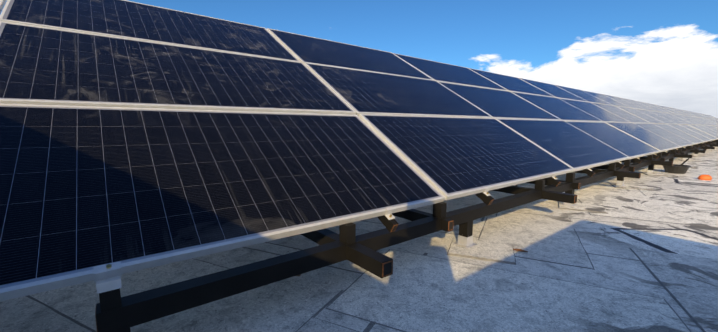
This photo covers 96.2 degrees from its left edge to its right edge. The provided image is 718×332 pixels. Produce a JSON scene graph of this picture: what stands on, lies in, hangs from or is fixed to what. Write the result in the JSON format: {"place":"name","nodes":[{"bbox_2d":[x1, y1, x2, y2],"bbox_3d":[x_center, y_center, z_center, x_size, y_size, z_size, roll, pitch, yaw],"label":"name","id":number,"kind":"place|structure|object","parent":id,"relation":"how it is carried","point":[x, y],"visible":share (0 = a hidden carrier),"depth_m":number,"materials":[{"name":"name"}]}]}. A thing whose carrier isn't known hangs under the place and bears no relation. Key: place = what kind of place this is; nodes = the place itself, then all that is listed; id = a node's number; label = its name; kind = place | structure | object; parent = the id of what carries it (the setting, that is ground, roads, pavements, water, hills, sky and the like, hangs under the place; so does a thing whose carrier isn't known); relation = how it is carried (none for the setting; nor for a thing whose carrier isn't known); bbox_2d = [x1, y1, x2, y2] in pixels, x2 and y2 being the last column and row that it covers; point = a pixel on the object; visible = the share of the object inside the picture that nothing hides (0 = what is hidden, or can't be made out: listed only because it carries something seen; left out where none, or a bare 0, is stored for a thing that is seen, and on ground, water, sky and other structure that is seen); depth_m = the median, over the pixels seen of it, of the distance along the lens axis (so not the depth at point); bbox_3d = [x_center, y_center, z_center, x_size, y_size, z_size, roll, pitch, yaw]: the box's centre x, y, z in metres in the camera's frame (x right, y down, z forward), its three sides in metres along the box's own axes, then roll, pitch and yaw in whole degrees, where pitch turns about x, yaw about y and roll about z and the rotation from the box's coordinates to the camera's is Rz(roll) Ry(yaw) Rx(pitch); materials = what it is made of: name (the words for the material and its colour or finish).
{"place":"outdoors","nodes":[
{"label":"outdoors","id":0,"kind":"place"},
{"bbox_2d":[0,146,717,331],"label":"roof","id":1,"kind":"structure","parent":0,"point":[617,263],"depth_m":2.31,"materials":[{"name":"grey concrete"}]},
{"bbox_2d":[26,258,229,331],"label":"roof patch","id":2,"kind":"object","parent":1,"relation":"on","point":[76,303],"visible":0.31,"depth_m":1.76,"materials":[{"name":"grey concrete"}]},
{"bbox_2d":[130,277,343,331],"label":"roof patch","id":3,"kind":"object","parent":1,"relation":"on","point":[291,304],"visible":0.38,"depth_m":1.54,"materials":[{"name":"grey concrete"}]},
{"bbox_2d":[265,226,376,250],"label":"concrete slab","id":4,"kind":"structure","parent":1,"relation":"on","point":[300,242],"depth_m":2.48,"materials":[{"name":"grey concrete"}]},
{"bbox_2d":[297,317,358,331],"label":"concrete slab","id":5,"kind":"structure","parent":1,"relation":"on","point":[312,324],"depth_m":1.42,"materials":[{"name":"grey concrete"}]},
{"bbox_2d":[95,139,717,331],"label":"steel support frame","id":6,"kind":"object","parent":1,"relation":"on","point":[115,311],"visible":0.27,"depth_m":1.62,"materials":[{"name":"black metal"}]},
{"bbox_2d":[93,261,121,293],"bbox_3d":[-0.840,0.364,1.079,0.072,0.082,0.078,-5,9,-38],"label":"mounting clamp","id":7,"kind":"object","parent":6,"relation":"on","point":[107,277],"visible":1,"depth_m":1.06,"materials":[{"name":"metal"}]},
{"bbox_2d":[0,0,300,61],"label":"solar panel","id":8,"kind":"object","parent":6,"relation":"on","point":[131,20],"visible":0.88,"depth_m":3.01,"materials":[{"name":"glass"}]},
{"bbox_2d":[0,21,355,114],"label":"solar panel","id":9,"kind":"object","parent":6,"relation":"on","point":[39,65],"visible":0.94,"depth_m":2.24,"materials":[{"name":"glass"}]},
{"bbox_2d":[0,103,444,300],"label":"solar panel","id":10,"kind":"object","parent":6,"relation":"on","point":[84,190],"visible":1,"depth_m":1.51,"materials":[{"name":"glass"}]},
{"bbox_2d":[267,28,432,79],"bbox_3d":[-0.030,-1.562,4.634,2.278,0.037,1.134,-5,40,-38],"label":"solar panel","id":11,"kind":"object","parent":6,"relation":"on","point":[306,49],"visible":0.77,"depth_m":4.45,"materials":[{"name":"glass"}]},
{"bbox_2d":[304,62,492,117],"bbox_3d":[0.580,-0.882,3.929,2.278,0.039,1.134,-5,40,-38],"label":"solar panel","id":12,"kind":"object","parent":6,"relation":"on","point":[362,92],"visible":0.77,"depth_m":3.71,"materials":[{"name":"glass"}]},
{"bbox_2d":[393,53,507,90],"bbox_3d":[1.773,-1.730,6.045,2.278,0.037,1.134,-5,40,-38],"label":"solar panel","id":13,"kind":"object","parent":6,"relation":"on","point":[442,72],"visible":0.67,"depth_m":5.90,"materials":[{"name":"glass"}]},
{"bbox_2d":[359,114,573,200],"bbox_3d":[1.193,-0.200,3.232,2.278,0.039,1.134,-5,40,-38],"label":"solar panel","id":14,"kind":"object","parent":6,"relation":"on","point":[447,158],"visible":0.88,"depth_m":2.96,"materials":[{"name":"glass"}]},
{"bbox_2d":[438,81,560,119],"bbox_3d":[2.385,-1.048,5.348,2.278,0.037,1.134,-5,40,-38],"label":"solar panel","id":15,"kind":"object","parent":6,"relation":"on","point":[494,103],"visible":0.73,"depth_m":5.20,"materials":[{"name":"glass"}]},
{"bbox_2d":[469,68,554,96],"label":"solar panel","id":16,"kind":"object","parent":6,"relation":"on","point":[512,84],"visible":0.73,"depth_m":7.34,"materials":[{"name":"glass"}]},
{"bbox_2d":[385,140,714,219],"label":"module end clamps","id":17,"kind":"object","parent":6,"relation":"attached to","point":[389,215],"visible":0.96,"depth_m":2.46,"materials":[{"name":"metal"}]},
{"bbox_2d":[519,78,587,101],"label":"solar panel","id":18,"kind":"object","parent":6,"relation":"on","point":[555,91],"visible":0.77,"depth_m":8.77,"materials":[{"name":"glass"}]},
{"bbox_2d":[510,91,602,121],"bbox_3d":[4.192,-1.218,6.757,2.278,0.039,1.134,-6,40,-38],"label":"solar panel","id":19,"kind":"object","parent":6,"relation":"on","point":[560,109],"visible":0.96,"depth_m":6.63,"materials":[{"name":"glass"}]},
{"bbox_2d":[495,118,629,171],"bbox_3d":[2.998,-0.370,4.642,2.278,0.039,1.134,-5,40,-38],"label":"solar panel","id":20,"kind":"object","parent":6,"relation":"on","point":[573,147],"visible":0.85,"depth_m":4.46,"materials":[{"name":"glass"}]},
{"bbox_2d":[555,85,611,104],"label":"solar panel","id":21,"kind":"object","parent":6,"relation":"on","point":[585,96],"visible":0.79,"depth_m":10.19,"materials":[{"name":"glass"}]},
{"bbox_2d":[559,98,630,122],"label":"solar panel","id":22,"kind":"object","parent":6,"relation":"on","point":[602,114],"visible":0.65,"depth_m":8.08,"materials":[{"name":"glass"}]},
{"bbox_2d":[582,90,630,107],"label":"solar panel","id":23,"kind":"object","parent":6,"relation":"on","point":[613,102],"visible":0.67,"depth_m":11.62,"materials":[{"name":"glass"}]},
{"bbox_2d":[566,121,660,159],"bbox_3d":[4.800,-0.532,6.053,2.278,0.037,1.134,-5,40,-38],"label":"solar panel","id":24,"kind":"object","parent":6,"relation":"on","point":[631,147],"visible":0.73,"depth_m":5.92,"materials":[{"name":"glass"}]},
{"bbox_2d":[590,102,649,122],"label":"solar panel","id":25,"kind":"object","parent":6,"relation":"on","point":[625,115],"visible":0.73,"depth_m":9.48,"materials":[{"name":"glass"}]},
{"bbox_2d":[603,94,645,109],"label":"solar panel","id":26,"kind":"object","parent":6,"relation":"on","point":[625,102],"visible":0.75,"depth_m":13.04,"materials":[{"name":"glass"}]},
{"bbox_2d":[619,97,657,111],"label":"solar panel","id":27,"kind":"object","parent":6,"relation":"on","point":[640,105],"visible":0.71,"depth_m":14.46,"materials":[{"name":"glass"}]},
{"bbox_2d":[616,106,665,123],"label":"solar panel","id":28,"kind":"object","parent":6,"relation":"on","point":[643,116],"visible":0.75,"depth_m":10.89,"materials":[{"name":"glass"}]},
{"bbox_2d":[605,122,680,151],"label":"solar panel","id":29,"kind":"object","parent":6,"relation":"on","point":[656,141],"visible":0.83,"depth_m":7.32,"materials":[{"name":"glass"}]},
{"bbox_2d":[634,100,666,112],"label":"solar panel","id":30,"kind":"object","parent":6,"relation":"on","point":[650,106],"visible":0.62,"depth_m":15.90,"materials":[{"name":"glass"}]},
{"bbox_2d":[633,108,676,123],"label":"solar panel","id":31,"kind":"object","parent":6,"relation":"on","point":[657,117],"visible":0.67,"depth_m":12.34,"materials":[{"name":"glass"}]},
{"bbox_2d":[647,103,674,113],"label":"solar panel","id":32,"kind":"object","parent":6,"relation":"on","point":[660,108],"visible":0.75,"depth_m":17.36,"materials":[{"name":"glass"}]},
{"bbox_2d":[634,123,694,147],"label":"solar panel","id":33,"kind":"object","parent":6,"relation":"on","point":[669,136],"visible":0.77,"depth_m":8.80,"materials":[{"name":"glass"}]},
{"bbox_2d":[648,110,686,124],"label":"solar panel","id":34,"kind":"object","parent":6,"relation":"on","point":[668,117],"visible":0.75,"depth_m":13.77,"materials":[{"name":"glass"}]},
{"bbox_2d":[654,104,681,114],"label":"solar panel","id":35,"kind":"object","parent":6,"relation":"on","point":[663,107],"visible":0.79,"depth_m":18.66,"materials":[{"name":"glass"}]},
{"bbox_2d":[664,106,687,115],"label":"solar panel","id":36,"kind":"object","parent":6,"relation":"on","point":[676,111],"visible":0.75,"depth_m":20.08,"materials":[{"name":"glass"}]},
{"bbox_2d":[661,112,693,124],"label":"solar panel","id":37,"kind":"object","parent":6,"relation":"on","point":[679,119],"visible":0.67,"depth_m":15.17,"materials":[{"name":"glass"}]},
{"bbox_2d":[655,124,704,144],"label":"solar panel","id":38,"kind":"object","parent":6,"relation":"on","point":[682,134],"visible":0.67,"depth_m":10.24,"materials":[{"name":"glass"}]},
{"bbox_2d":[670,107,693,116],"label":"solar panel","id":39,"kind":"object","parent":6,"relation":"on","point":[682,112],"visible":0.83,"depth_m":21.40,"materials":[{"name":"glass"}]},
{"bbox_2d":[669,113,699,124],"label":"solar panel","id":40,"kind":"object","parent":6,"relation":"on","point":[686,119],"visible":0.77,"depth_m":16.55,"materials":[{"name":"glass"}]},
{"bbox_2d":[668,124,711,141],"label":"solar panel","id":41,"kind":"object","parent":6,"relation":"on","point":[692,133],"visible":0.88,"depth_m":11.63,"materials":[{"name":"glass"}]},
{"bbox_2d":[677,114,704,124],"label":"solar panel","id":42,"kind":"object","parent":6,"relation":"on","point":[693,120],"visible":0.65,"depth_m":18.00,"materials":[{"name":"glass"}]},
{"bbox_2d":[684,115,709,124],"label":"solar panel","id":43,"kind":"object","parent":6,"relation":"on","point":[697,120],"visible":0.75,"depth_m":19.40,"materials":[{"name":"glass"}]},
{"bbox_2d":[678,124,717,140],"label":"solar panel","id":44,"kind":"object","parent":6,"relation":"on","point":[700,132],"visible":0.77,"depth_m":13.02,"materials":[{"name":"glass"}]},
{"bbox_2d":[689,125,717,137],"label":"solar panel","id":45,"kind":"object","parent":6,"relation":"on","point":[705,131],"visible":0.83,"depth_m":14.42,"materials":[{"name":"glass"}]},
{"bbox_2d":[697,125,717,134],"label":"solar panel","id":46,"kind":"object","parent":6,"relation":"on","point":[708,129],"visible":0.79,"depth_m":15.99,"materials":[{"name":"glass"}]},
{"bbox_2d":[702,125,717,131],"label":"solar panel","id":47,"kind":"object","parent":6,"relation":"on","point":[709,127],"visible":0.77,"depth_m":17.38,"materials":[{"name":"glass"}]},
{"bbox_2d":[418,198,497,216],"bbox_3d":[1.066,0.436,3.729,1.022,0.001,0.722,3,8,27],"label":"roof patch","id":48,"kind":"object","parent":1,"relation":"on","point":[456,204],"visible":0.23,"depth_m":3.73,"materials":[{"name":"grey concrete"}]},
{"bbox_2d":[447,237,515,264],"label":"concrete slab","id":49,"kind":"structure","parent":1,"relation":"on","point":[500,252],"depth_m":2.26,"materials":[{"name":"grey concrete"}]},
{"bbox_2d":[325,249,690,331],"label":"roof patch","id":50,"kind":"object","parent":1,"relation":"on","point":[413,292],"visible":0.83,"depth_m":1.61,"materials":[{"name":"grey concrete"}]},
{"bbox_2d":[478,218,594,269],"bbox_3d":[1.353,0.575,2.565,0.724,0.003,0.922,3,8,27],"label":"roof patch","id":51,"kind":"object","parent":1,"relation":"on","point":[553,244],"visible":0.77,"depth_m":2.51,"materials":[{"name":"grey concrete"}]},
{"bbox_2d":[558,201,607,213],"bbox_3d":[2.453,0.451,3.551,0.439,0.013,0.380,4,8,31],"label":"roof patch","id":52,"kind":"object","parent":1,"relation":"on","point":[589,207],"visible":0.9,"depth_m":3.50,"materials":[{"name":"grey concrete"}]},
{"bbox_2d":[453,147,717,247],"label":"leg flashing","id":53,"kind":"object","parent":1,"relation":"on","point":[465,242],"visible":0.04,"depth_m":2.39,"materials":[{"name":"silver metal"}]},
{"bbox_2d":[610,183,652,189],"bbox_3d":[4.026,0.304,4.779,0.440,0.013,0.380,4,8,28],"label":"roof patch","id":54,"kind":"object","parent":1,"relation":"on","point":[632,186],"visible":0.94,"depth_m":4.74,"materials":[{"name":"grey concrete"}]},
{"bbox_2d":[578,199,717,227],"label":"roof patch","id":55,"kind":"object","parent":1,"relation":"on","point":[680,215],"visible":0.79,"depth_m":3.29,"materials":[{"name":"grey concrete"}]},
{"bbox_2d":[641,172,678,176],"bbox_3d":[5.597,0.156,6.006,0.440,0.013,0.381,4,8,27],"label":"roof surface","id":56,"kind":"object","parent":1,"relation":"on","point":[661,174],"visible":0.96,"depth_m":5.94,"materials":[{"name":"grey concrete"}]},
{"bbox_2d":[611,228,717,258],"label":"roof patch","id":57,"kind":"object","parent":1,"relation":"on","point":[686,242],"visible":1,"depth_m":2.51,"materials":[{"name":"grey concrete"}]},
{"bbox_2d":[629,248,717,331],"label":"roof patch","id":58,"kind":"object","parent":1,"relation":"on","point":[689,283],"visible":0.97,"depth_m":1.85,"materials":[{"name":"grey concrete"}]},
{"bbox_2d":[663,158,690,173],"bbox_3d":[6.132,-0.015,6.230,0.420,0.301,0.420,-5,9,-38],"label":"mortar tub","id":59,"kind":"object","parent":1,"relation":"on","point":[678,169],"visible":0.85,"depth_m":6.13,"materials":[{"name":"black rubber"}]},
{"bbox_2d":[637,186,717,201],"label":"roof patch","id":60,"kind":"object","parent":1,"relation":"on","point":[691,194],"visible":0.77,"depth_m":4.29,"materials":[{"name":"grey concrete"}]},
{"bbox_2d":[679,159,704,161],"bbox_3d":[8.741,-0.140,8.463,0.440,0.013,0.381,5,8,34],"label":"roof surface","id":61,"kind":"object","parent":1,"relation":"on","point":[693,160],"visible":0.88,"depth_m":8.45,"materials":[{"name":"grey concrete"}]},
{"bbox_2d":[674,179,717,186],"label":"roof patch","id":62,"kind":"object","parent":1,"relation":"on","point":[696,182],"visible":1,"depth_m":5.15,"materials":[{"name":"grey concrete"}]},
{"bbox_2d":[685,169,717,174],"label":"roof patch","id":63,"kind":"object","parent":1,"relation":"on","point":[703,172],"visible":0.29,"depth_m":6.29,"materials":[{"name":"grey concrete"}]},
{"bbox_2d":[0,0,717,117],"label":"sky","id":64,"kind":"structure","parent":0,"point":[658,52],"materials":[{"name":"blue"}]},
{"bbox_2d":[698,175,711,179],"bbox_3d":[5.828,0.189,5.425,0.170,0.093,0.128,2,7,17],"label":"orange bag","id":65,"kind":"object","parent":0,"point":[704,177],"visible":0.98,"depth_m":5.39,"materials":[{"name":"orange plastic"}]},
{"label":"solar panel","id":66,"kind":"object","parent":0,"visible":0},
{"bbox_2d":[0,0,6,12],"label":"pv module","id":67,"kind":"object","parent":66,"relation":"on","point":[2,3],"visible":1,"depth_m":2.40,"materials":[{"name":"glass"}]}
]}

